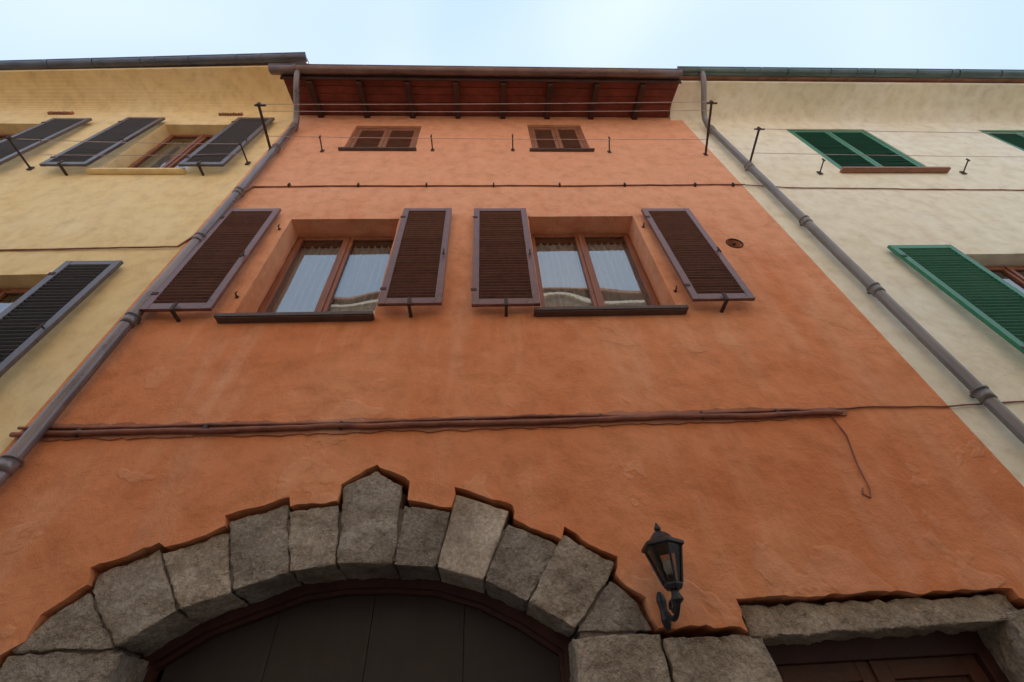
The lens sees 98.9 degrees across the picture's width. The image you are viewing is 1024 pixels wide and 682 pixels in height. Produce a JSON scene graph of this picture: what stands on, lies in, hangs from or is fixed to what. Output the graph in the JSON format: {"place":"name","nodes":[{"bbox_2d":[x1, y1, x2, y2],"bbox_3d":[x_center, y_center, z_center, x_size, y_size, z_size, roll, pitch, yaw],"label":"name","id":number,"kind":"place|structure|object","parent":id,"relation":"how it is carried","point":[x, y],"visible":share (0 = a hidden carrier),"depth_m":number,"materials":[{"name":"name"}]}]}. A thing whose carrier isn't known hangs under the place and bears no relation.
{"place":"outdoors","nodes":[
{"label":"outdoors","id":0,"kind":"place"},
{"bbox_2d":[156,502,464,681],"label":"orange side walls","id":1,"kind":"structure","parent":0,"point":[159,676],"depth_m":4.80,"materials":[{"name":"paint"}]},
{"bbox_2d":[0,0,1023,69],"label":"sky","id":2,"kind":"structure","parent":0,"point":[920,34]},
{"bbox_2d":[661,634,781,681],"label":"pier stone","id":3,"kind":"object","parent":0,"point":[736,658],"visible":0.91,"depth_m":2.50,"materials":[{"name":"grey stone"}]},
{"label":"ground","id":4,"kind":"structure","parent":0,"visible":0},
{"bbox_2d":[0,112,292,453],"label":"yellow facade","id":5,"kind":"structure","parent":4,"relation":"on","point":[55,207],"depth_m":5.72,"materials":[{"name":"paint"}]},
{"bbox_2d":[0,134,14,138],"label":"yellow window frame","id":6,"kind":"object","parent":5,"relation":"attached to","point":[3,135],"visible":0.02,"depth_m":8.05,"materials":[{"name":"red wood"}]},
{"bbox_2d":[0,299,15,312],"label":"yellow window curtain","id":7,"kind":"object","parent":5,"relation":"hanging from","point":[3,303],"depth_m":4.97,"materials":[{"name":"white"}]},
{"bbox_2d":[0,288,30,301],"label":"yellow window frame","id":8,"kind":"object","parent":5,"relation":"attached to","point":[4,293],"visible":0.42,"depth_m":4.91,"materials":[{"name":"red wood"}]},
{"bbox_2d":[0,118,91,164],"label":"dark shutter leaf","id":9,"kind":"object","parent":5,"relation":"attached to","point":[49,130],"visible":0.99,"depth_m":7.36,"materials":[{"name":"paint"}]},
{"bbox_2d":[0,260,122,376],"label":"dark shutter leaf","id":10,"kind":"object","parent":5,"relation":"attached to","point":[59,295],"visible":0.98,"depth_m":4.35,"materials":[{"name":"paint"}]},
{"bbox_2d":[35,272,55,330],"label":"dark shutter leaf fittings","id":11,"kind":"object","parent":10,"relation":"attached to","point":[43,323],"visible":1,"depth_m":4.08,"materials":[{"name":"grey metal"}]},
{"bbox_2d":[39,117,165,166],"bbox_3d":[-6.733,-3.378,7.329,0.660,2.240,0.044,-1,-47,-3],"label":"dark shutter leaf","id":12,"kind":"object","parent":5,"relation":"attached to","point":[128,129],"visible":0.97,"depth_m":7.16,"materials":[{"name":"paint"}]},
{"bbox_2d":[57,160,67,175],"bbox_3d":[-6.679,-2.575,6.551,0.036,0.115,0.214,-1,-47,-3],"label":"dark shutter leaf stay","id":13,"kind":"object","parent":12,"relation":"attached to","point":[61,167],"visible":1,"depth_m":6.50,"materials":[{"name":"black metal"}]},
{"bbox_2d":[3,136,250,169],"bbox_3d":[-5.795,-2.898,6.671,3.250,0.300,0.471,-1,-45,-3],"label":"clothesline","id":14,"kind":"object","parent":5,"relation":"attached to","point":[9,138],"visible":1,"depth_m":6.64,"materials":[{"name":"metal"}]},
{"bbox_2d":[85,168,186,173],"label":"yellow sill","id":15,"kind":"structure","parent":5,"relation":"attached to","point":[135,170],"depth_m":6.61,"materials":[{"name":"paint"}]},
{"bbox_2d":[47,111,242,115],"bbox_3d":[-7.047,-4.384,8.451,3.585,0.078,0.050,-1,-45,-3],"label":"air brick","id":16,"kind":"object","parent":5,"relation":"attached to","point":[72,113],"visible":1,"depth_m":8.37,"materials":[{"name":"brick"}]},
{"bbox_2d":[0,65,293,113],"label":"yellow cove","id":17,"kind":"object","parent":5,"relation":"attached to","point":[227,89],"depth_m":8.51,"materials":[{"name":"paint"}]},
{"bbox_2d":[0,52,307,69],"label":"yellow gutter","id":18,"kind":"object","parent":17,"relation":"on","point":[168,61],"visible":0.97,"depth_m":8.36,"materials":[{"name":"metal"}]},
{"bbox_2d":[145,59,308,67],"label":"yellow roof","id":19,"kind":"structure","parent":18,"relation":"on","point":[235,65],"depth_m":8.49,"materials":[{"name":"tile"}]},
{"bbox_2d":[127,134,214,167],"bbox_3d":[-5.744,-3.155,7.562,1.264,2.074,0.094,-1,-45,-3],"label":"yellow window frame","id":20,"kind":"object","parent":5,"relation":"attached to","point":[179,157],"visible":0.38,"depth_m":7.75,"materials":[{"name":"red wood"}]},
{"bbox_2d":[142,142,205,168],"bbox_3d":[-5.746,-3.065,7.624,1.264,1.974,0.062,-1,-45,-3],"label":"yellow window curtain","id":21,"kind":"object","parent":5,"relation":"hanging from","point":[165,156],"depth_m":7.84,"materials":[{"name":"white fabric"}]},
{"bbox_2d":[178,117,274,166],"bbox_3d":[-4.757,-3.426,7.439,0.660,2.270,0.045,-1,-47,-3],"label":"dark shutter leaf","id":22,"kind":"object","parent":5,"relation":"attached to","point":[232,135],"visible":0.91,"depth_m":7.29,"materials":[{"name":"paint"}]},
{"bbox_2d":[196,160,204,175],"bbox_3d":[-4.702,-2.613,6.651,0.036,0.115,0.214,-1,-47,-3],"label":"dark shutter leaf stay","id":23,"kind":"object","parent":22,"relation":"attached to","point":[200,168],"visible":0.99,"depth_m":6.59,"materials":[{"name":"black metal"}]},
{"bbox_2d":[0,182,1023,250],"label":"electric cable","id":24,"kind":"object","parent":5,"relation":"attached to","point":[695,184],"visible":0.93,"depth_m":6.55,"materials":[{"name":"metal"}]},
{"bbox_2d":[140,577,573,681],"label":"arch door frame","id":25,"kind":"object","parent":4,"relation":"on","point":[560,641],"visible":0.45,"depth_m":2.90,"materials":[{"name":"brown wood"}]},
{"bbox_2d":[160,595,560,681],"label":"arch door","id":26,"kind":"structure","parent":25,"relation":"in","point":[392,638],"depth_m":2.81,"materials":[{"name":"brown wood"}]},
{"bbox_2d":[0,115,1023,668],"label":"orange facade","id":27,"kind":"structure","parent":4,"relation":"on","point":[768,513],"depth_m":3.65,"materials":[{"name":"paint"}]},
{"bbox_2d":[0,69,300,487],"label":"drainpipe","id":28,"kind":"object","parent":27,"relation":"attached to","point":[12,460],"visible":0.92,"depth_m":3.99,"materials":[{"name":"grey metal"}]},
{"bbox_2d":[168,302,180,321],"bbox_3d":[-3.312,-0.266,4.351,0.036,0.115,0.214,-1,-46,-3],"label":"brown shutter leaf stay","id":29,"kind":"object","parent":27,"relation":"attached to","point":[173,312],"visible":0.81,"depth_m":4.29,"materials":[{"name":"metal"}]},
{"bbox_2d":[139,208,280,311],"bbox_3d":[-3.362,-1.024,5.067,0.675,2.090,0.045,-1,-46,-3],"label":"brown shutter leaf","id":30,"kind":"object","parent":27,"relation":"attached to","point":[203,274],"visible":0.99,"depth_m":4.88,"materials":[{"name":"paint"}]},
{"bbox_2d":[151,216,244,294],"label":"brown shutter leaf fittings","id":31,"kind":"object","parent":30,"relation":"attached to","point":[156,293],"visible":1,"depth_m":4.93,"materials":[{"name":"metal"}]},
{"bbox_2d":[214,311,374,322],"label":"sill","id":32,"kind":"structure","parent":27,"relation":"attached to","point":[276,317],"depth_m":4.34,"materials":[{"name":"grey stone"}]},
{"bbox_2d":[257,237,394,312],"bbox_3d":[-2.170,-0.726,5.326,1.404,1.974,0.094,-1,-45,-3],"label":"window frame","id":33,"kind":"object","parent":27,"relation":"attached to","point":[325,300],"visible":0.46,"depth_m":5.48,"materials":[{"name":"red wood"}]},
{"bbox_2d":[302,248,353,310],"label":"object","id":34,"kind":"object","parent":27,"relation":"attached to","point":[340,280],"depth_m":6.81,"materials":[{"name":"paint"}]},
{"bbox_2d":[268,245,391,312],"bbox_3d":[-2.172,-0.636,5.387,1.404,1.874,0.062,-1,-45,-3],"label":"window curtain","id":35,"kind":"object","parent":27,"relation":"hanging from","point":[302,286],"depth_m":5.51,"materials":[{"name":"white fabric"}]},
{"bbox_2d":[33,508,635,681],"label":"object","id":36,"kind":"object","parent":27,"relation":"attached to","point":[582,635],"visible":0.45,"depth_m":2.71,"materials":[{"name":"grey concrete"}]},
{"bbox_2d":[92,550,200,656],"bbox_3d":[-2.297,1.653,2.775,0.610,0.537,0.323,-1,-45,-3],"label":"voussoir","id":37,"kind":"object","parent":36,"relation":"on","point":[139,612],"visible":0.79,"depth_m":2.65,"materials":[{"name":"grey stone"}]},
{"bbox_2d":[163,533,248,622],"bbox_3d":[-1.996,1.555,2.877,0.524,0.472,0.327,-1,-45,-3],"label":"voussoir","id":38,"kind":"object","parent":36,"relation":"on","point":[199,575],"visible":0.81,"depth_m":2.76,"materials":[{"name":"grey stone"}]},
{"bbox_2d":[229,505,300,603],"bbox_3d":[-1.681,1.448,2.993,0.516,0.556,0.329,-1,-45,-3],"label":"voussoir","id":39,"kind":"object","parent":36,"relation":"on","point":[259,560],"visible":0.84,"depth_m":2.86,"materials":[{"name":"grey stone"}]},
{"bbox_2d":[288,506,347,583],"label":"voussoir","id":40,"kind":"object","parent":36,"relation":"on","point":[313,541],"visible":0.8,"depth_m":2.91,"materials":[{"name":"grey stone"}]},
{"bbox_2d":[337,471,407,579],"bbox_3d":[-0.999,1.316,3.149,0.444,0.668,0.339,-1,-45,-3],"label":"voussoir","id":41,"kind":"object","parent":36,"relation":"on","point":[374,502],"visible":0.9,"depth_m":2.99,"materials":[{"name":"grey stone"}]},
{"bbox_2d":[394,506,449,580],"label":"voussoir","id":42,"kind":"object","parent":36,"relation":"on","point":[420,541],"visible":0.88,"depth_m":2.95,"materials":[{"name":"grey stone"}]},
{"bbox_2d":[438,495,508,592],"bbox_3d":[-0.255,1.416,3.078,0.480,0.578,0.310,-1,-45,-3],"label":"voussoir","id":43,"kind":"object","parent":36,"relation":"on","point":[473,535],"visible":0.84,"depth_m":2.94,"materials":[{"name":"stone"}]},
{"bbox_2d":[485,525,556,610],"bbox_3d":[0.070,1.536,2.969,0.512,0.486,0.332,-1,-45,-3],"label":"voussoir","id":44,"kind":"object","parent":36,"relation":"on","point":[522,557],"visible":0.82,"depth_m":2.85,"materials":[{"name":"grey stone"}]},
{"bbox_2d":[526,535,613,637],"bbox_3d":[0.378,1.614,2.886,0.575,0.550,0.337,-1,-45,-3],"label":"voussoir","id":45,"kind":"object","parent":36,"relation":"on","point":[574,577],"visible":0.93,"depth_m":2.76,"materials":[{"name":"grey stone"}]},
{"bbox_2d":[338,147,416,150],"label":"attic sill","id":46,"kind":"structure","parent":27,"relation":"attached to","point":[377,149],"depth_m":7.42,"materials":[{"name":"stone"}]},
{"bbox_2d":[346,127,420,146],"bbox_3d":[-2.303,-3.597,7.955,1.212,1.152,0.140,-1,-45,-3],"label":"attic window left frame","id":47,"kind":"object","parent":27,"relation":"attached to","point":[357,130],"visible":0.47,"depth_m":8.20,"materials":[{"name":"brown wood"}]},
{"bbox_2d":[350,129,388,146],"bbox_3d":[-2.575,-3.606,7.889,0.544,1.086,0.044,-1,-45,-3],"label":"attic window left leaf","id":48,"kind":"object","parent":47,"relation":"attached to","point":[381,134],"visible":0.75,"depth_m":7.93,"materials":[{"name":"brown wood"}]},
{"bbox_2d":[382,129,417,146],"bbox_3d":[-2.026,-3.616,7.916,0.544,1.086,0.045,-1,-45,-3],"label":"attic window left leaf","id":49,"kind":"object","parent":47,"relation":"attached to","point":[399,137],"visible":0.72,"depth_m":7.96,"materials":[{"name":"brown wood"}]},
{"bbox_2d":[377,208,451,305],"bbox_3d":[-1.083,-1.075,5.175,0.640,2.070,0.045,-1,-47,-3],"label":"brown shutter leaf","id":50,"kind":"object","parent":27,"relation":"attached to","point":[416,269],"visible":0.99,"depth_m":4.99,"materials":[{"name":"paint"}]},
{"bbox_2d":[407,297,412,317],"bbox_3d":[-1.032,-0.331,4.459,0.036,0.115,0.214,-1,-47,-3],"label":"brown shutter leaf stay","id":51,"kind":"object","parent":50,"relation":"attached to","point":[409,307],"visible":0.88,"depth_m":4.39,"materials":[{"name":"metal"}]},
{"bbox_2d":[380,216,443,289],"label":"brown shutter leaf fittings","id":52,"kind":"object","parent":50,"relation":"attached to","point":[382,288],"visible":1,"depth_m":4.58,"materials":[{"name":"black metal"}]},
{"bbox_2d":[17,407,846,441],"bbox_3d":[-0.474,0.662,3.570,6.708,0.185,0.016,-1,-45,-3],"label":"pipe","id":53,"kind":"object","parent":27,"relation":"attached to","point":[344,431],"visible":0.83,"depth_m":3.52,"materials":[{"name":"brown metal"}]},
{"bbox_2d":[234,222,676,297],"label":"wall hooks","id":54,"kind":"object","parent":27,"relation":"attached to","point":[279,228],"depth_m":4.86,"materials":[{"name":"metal"}]},
{"bbox_2d":[306,80,645,119],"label":"rafters","id":55,"kind":"object","parent":27,"relation":"attached to","point":[409,95],"visible":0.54,"depth_m":8.35,"materials":[{"name":"brown wood"}]},
{"bbox_2d":[283,79,677,117],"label":"eave boards","id":56,"kind":"object","parent":27,"relation":"attached to","point":[476,96],"visible":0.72,"depth_m":8.46,"materials":[{"name":"wood"}]},
{"bbox_2d":[254,100,716,155],"bbox_3d":[-0.332,-3.545,7.219,7.500,0.270,0.858,-1,-45,-3],"label":"clothesline","id":57,"kind":"object","parent":27,"relation":"attached to","point":[259,104],"visible":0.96,"depth_m":7.07,"materials":[{"name":"metal"}]},
{"bbox_2d":[471,208,539,306],"bbox_3d":[-0.112,-1.079,5.224,0.705,2.070,0.047,-1,-46,-3],"label":"brown shutter leaf","id":58,"kind":"object","parent":27,"relation":"attached to","point":[503,266],"visible":1,"depth_m":5.05,"materials":[{"name":"paint"}]},
{"bbox_2d":[471,216,530,290],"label":"brown shutter leaf fittings","id":59,"kind":"object","parent":58,"relation":"attached to","point":[473,289],"visible":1,"depth_m":5.09,"materials":[{"name":"black metal"}]},
{"bbox_2d":[504,298,507,316],"bbox_3d":[-0.061,-0.328,4.515,0.036,0.115,0.214,-1,-46,-3],"label":"brown shutter leaf stay","id":60,"kind":"object","parent":58,"relation":"attached to","point":[506,306],"visible":0.8,"depth_m":4.45,"materials":[{"name":"brown metal"}]},
{"bbox_2d":[9,401,1023,497],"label":"electric cable","id":61,"kind":"object","parent":27,"relation":"attached to","point":[267,426],"visible":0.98,"depth_m":3.52,"materials":[{"name":"rubber"}]},
{"bbox_2d":[527,126,587,147],"bbox_3d":[0.836,-3.688,8.145,1.022,1.262,0.140,-1,-45,-3],"label":"attic window right frame","id":62,"kind":"object","parent":27,"relation":"attached to","point":[578,129],"visible":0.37,"depth_m":8.31,"materials":[{"name":"brown wood"}]},
{"bbox_2d":[530,128,559,147],"bbox_3d":[0.611,-3.699,8.081,0.449,1.196,0.043,-1,-45,-3],"label":"attic window right leaf","id":63,"kind":"object","parent":62,"relation":"attached to","point":[543,133],"visible":0.74,"depth_m":8.16,"materials":[{"name":"brown wood"}]},
{"bbox_2d":[554,128,584,147],"bbox_3d":[1.065,-3.707,8.104,0.449,1.196,0.044,-1,-45,-3],"label":"attic window right leaf","id":64,"kind":"object","parent":62,"relation":"attached to","point":[566,133],"visible":0.7,"depth_m":8.18,"materials":[{"name":"brown wood"}]},
{"bbox_2d":[530,148,594,151],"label":"attic sill","id":65,"kind":"structure","parent":27,"relation":"attached to","point":[562,149],"depth_m":7.58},
{"bbox_2d":[536,242,650,306],"bbox_3d":[0.982,-0.717,5.568,1.444,1.894,0.062,-1,-45,-3],"label":"window curtain","id":66,"kind":"object","parent":27,"relation":"hanging from","point":[564,282],"depth_m":5.70,"materials":[{"name":"white fabric"}]},
{"bbox_2d":[531,234,659,306],"bbox_3d":[0.984,-0.807,5.506,1.444,1.994,0.094,-1,-45,-3],"label":"window frame","id":67,"kind":"object","parent":27,"relation":"attached to","point":[594,290],"visible":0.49,"depth_m":5.66,"materials":[{"name":"red wood"}]},
{"bbox_2d":[534,305,688,316],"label":"sill","id":68,"kind":"structure","parent":27,"relation":"attached to","point":[611,310],"depth_m":4.52,"materials":[{"name":"stone"}]},
{"bbox_2d":[641,523,683,629],"bbox_3d":[0.939,1.395,2.660,0.234,0.550,0.354,-1,-45,-3],"label":"wall lantern","id":69,"kind":"object","parent":27,"relation":"attached to","point":[658,544],"depth_m":2.63,"materials":[{"name":"black metal"}]},
{"bbox_2d":[641,208,754,301],"bbox_3d":[2.168,-1.126,5.328,0.670,2.040,0.044,-1,-47,-3],"label":"brown shutter leaf","id":70,"kind":"object","parent":27,"relation":"attached to","point":[702,266],"visible":1,"depth_m":5.16,"materials":[{"name":"paint"}]},
{"bbox_2d":[645,216,721,285],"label":"brown shutter leaf fittings","id":71,"kind":"object","parent":70,"relation":"attached to","point":[718,250],"visible":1,"depth_m":5.21,"materials":[{"name":"black metal"}]},
{"bbox_2d":[720,292,728,312],"bbox_3d":[2.218,-0.392,4.623,0.036,0.115,0.214,-1,-47,-3],"label":"brown shutter leaf stay","id":72,"kind":"object","parent":27,"relation":"attached to","point":[725,302],"visible":0.85,"depth_m":4.57,"materials":[{"name":"metal"}]},
{"bbox_2d":[726,238,743,247],"bbox_3d":[2.845,-1.164,5.690,0.220,0.220,0.264,-1,-45,-3],"label":"vent ring","id":73,"kind":"object","parent":27,"relation":"attached to","point":[734,244],"visible":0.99,"depth_m":5.60,"materials":[{"name":"metal"}]},
{"bbox_2d":[739,593,1016,645],"bbox_3d":[2.276,1.815,2.830,1.764,0.195,0.414,-1,-45,-3],"label":"door lintel","id":74,"kind":"structure","parent":27,"relation":"attached to","point":[797,623],"depth_m":2.70,"materials":[{"name":"grey stone"}]},
{"bbox_2d":[684,122,1023,486],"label":"cream facade","id":75,"kind":"structure","parent":4,"relation":"on","point":[862,229],"depth_m":6.15,"materials":[{"name":"paint"}]},
{"bbox_2d":[667,81,1023,123],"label":"cream cove","id":76,"kind":"object","parent":75,"relation":"on","point":[858,102],"visible":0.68,"depth_m":8.98,"materials":[{"name":"paint"}]},
{"bbox_2d":[681,76,1023,82],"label":"cream roof","id":77,"kind":"structure","parent":76,"relation":"on","point":[826,79],"depth_m":8.88,"materials":[{"name":"tile"}]},
{"bbox_2d":[677,66,1023,78],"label":"cream gutter","id":78,"kind":"object","parent":77,"relation":"attached to","point":[914,73],"visible":1,"depth_m":8.78,"materials":[{"name":"grey metal"}]},
{"bbox_2d":[787,129,925,169],"bbox_3d":[6.271,-3.471,8.082,1.622,1.972,0.140,-1,-45,-3],"label":"green window frame","id":79,"kind":"object","parent":75,"relation":"attached to","point":[896,150],"visible":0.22,"depth_m":8.16,"materials":[{"name":"paint"}]},
{"bbox_2d":[790,131,879,167],"bbox_3d":[5.896,-3.478,8.010,0.749,1.906,0.045,-1,-45,-3],"label":"green window leaf","id":80,"kind":"object","parent":79,"relation":"attached to","point":[822,142],"visible":0.76,"depth_m":8.02,"materials":[{"name":"paint"}]},
{"bbox_2d":[826,131,921,166],"bbox_3d":[6.650,-3.493,8.048,0.749,1.906,0.046,-1,-45,-3],"label":"green window leaf","id":81,"kind":"object","parent":79,"relation":"attached to","point":[872,149],"visible":0.81,"depth_m":8.06,"materials":[{"name":"paint"}]},
{"bbox_2d":[699,70,1023,443],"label":"drainpipe","id":82,"kind":"object","parent":75,"relation":"attached to","point":[988,399],"visible":0.93,"depth_m":4.70,"materials":[{"name":"grey metal"}]},
{"bbox_2d":[749,126,1023,173],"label":"clothesline","id":83,"kind":"object","parent":75,"relation":"attached to","point":[758,128],"visible":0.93,"depth_m":7.19,"materials":[{"name":"metal"}]},
{"bbox_2d":[840,167,950,172],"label":"cream sill","id":84,"kind":"structure","parent":75,"relation":"attached to","point":[895,170],"depth_m":7.25,"materials":[{"name":"brown stone"}]},
{"bbox_2d":[887,244,1023,353],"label":"green shutter leaf","id":85,"kind":"object","parent":75,"relation":"attached to","point":[989,299],"visible":1,"depth_m":4.92,"materials":[{"name":"paint"}]},
{"bbox_2d":[978,130,1023,150],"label":"green window frame","id":86,"kind":"object","parent":75,"relation":"attached to","point":[983,131],"visible":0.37,"depth_m":8.87,"materials":[{"name":"paint"}]},
{"bbox_2d":[984,132,1023,149],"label":"green window leaf","id":87,"kind":"object","parent":86,"relation":"attached to","point":[1016,140],"visible":0.65,"depth_m":8.64,"materials":[{"name":"paint"}]},
{"bbox_2d":[984,266,1023,288],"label":"cream window frame","id":88,"kind":"object","parent":75,"relation":"on","point":[1012,274],"visible":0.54,"depth_m":5.63,"materials":[{"name":"red wood"}]},
{"bbox_2d":[999,275,1023,292],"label":"cream window curtain","id":89,"kind":"object","parent":75,"relation":"hanging from","point":[1012,283],"visible":0.06,"depth_m":5.66,"materials":[{"name":"white fabric"}]},
{"bbox_2d":[765,631,1009,681],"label":"house door","id":90,"kind":"structure","parent":4,"relation":"on","point":[940,656],"depth_m":2.76,"materials":[{"name":"brown wood"}]},
{"bbox_3d":[-2.409,3.260,1.145,0.632,0.472,0.339,-1,-45,-3],"label":"arch jamb","id":91,"kind":"object","parent":4,"relation":"on","visible":0},
{"bbox_3d":[-2.433,2.887,1.521,0.634,0.613,0.330,-1,-45,-3],"label":"arch jamb","id":92,"kind":"object","parent":91,"relation":"on","visible":0},
{"bbox_3d":[-2.464,2.480,1.929,0.631,0.567,0.332,-1,-45,-3],"label":"arch jamb","id":93,"kind":"object","parent":92,"relation":"on","visible":0},
{"bbox_2d":[0,651,148,681],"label":"arch jamb","id":94,"kind":"object","parent":93,"relation":"on","point":[110,666],"visible":1,"depth_m":2.42,"materials":[{"name":"grey stone"}]},
{"bbox_2d":[13,594,141,657],"bbox_3d":[-2.533,1.744,2.666,0.539,0.304,0.336,-1,-45,-3],"label":"voussoir","id":95,"kind":"object","parent":94,"relation":"on","point":[77,624],"visible":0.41,"depth_m":2.52,"materials":[{"name":"grey stone"}]},
{"bbox_3d":[3.359,3.143,1.451,0.486,0.511,0.333,-1,-45,-3],"label":"door jamb","id":96,"kind":"object","parent":4,"relation":"on","visible":0},
{"bbox_3d":[3.326,2.749,1.837,0.489,0.606,0.347,-1,-45,-3],"label":"door jamb","id":97,"kind":"object","parent":96,"relation":"on","visible":0},
{"bbox_3d":[3.303,2.362,2.228,0.484,0.513,0.336,-1,-45,-3],"label":"door jamb","id":98,"kind":"object","parent":97,"relation":"on","visible":0},
{"bbox_2d":[977,609,1023,681],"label":"door jamb","id":99,"kind":"object","parent":98,"relation":"on","point":[1003,642],"depth_m":2.68,"materials":[{"name":"grey stone"}]},
{"bbox_3d":[-0.653,-1.585,12.731,7.440,1.770,11.290,-1,-45,-3],"label":"orange roof","id":100,"kind":"object","parent":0,"visible":0},
{"bbox_2d":[280,75,681,83],"bbox_3d":[-0.493,-4.864,8.139,7.420,0.130,0.051,-1,-45,-3],"label":"fascia board","id":101,"kind":"object","parent":100,"relation":"attached to","point":[474,79],"visible":1,"depth_m":8.12,"materials":[{"name":"brown wood"}]},
{"bbox_2d":[268,63,682,78],"bbox_3d":[-0.581,-4.945,8.061,7.560,0.101,0.182,-1,-45,-3],"label":"orange gutter","id":102,"kind":"object","parent":101,"relation":"attached to","point":[469,71],"visible":0.92,"depth_m":8.04,"materials":[{"name":"brown metal"}]},
{"bbox_3d":[0.652,2.385,2.122,0.554,0.596,0.335,-1,-45,-3],"label":"arch jamb","id":103,"kind":"object","parent":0,"visible":0},
{"bbox_2d":[568,634,670,681],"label":"stone block","id":104,"kind":"structure","parent":103,"relation":"on","point":[627,658],"depth_m":2.50,"materials":[{"name":"grey stone"}]},
{"bbox_2d":[571,581,650,640],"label":"voussoir","id":105,"kind":"object","parent":104,"relation":"on","point":[616,608],"visible":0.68,"depth_m":2.65,"materials":[{"name":"grey stone"}]}
]}

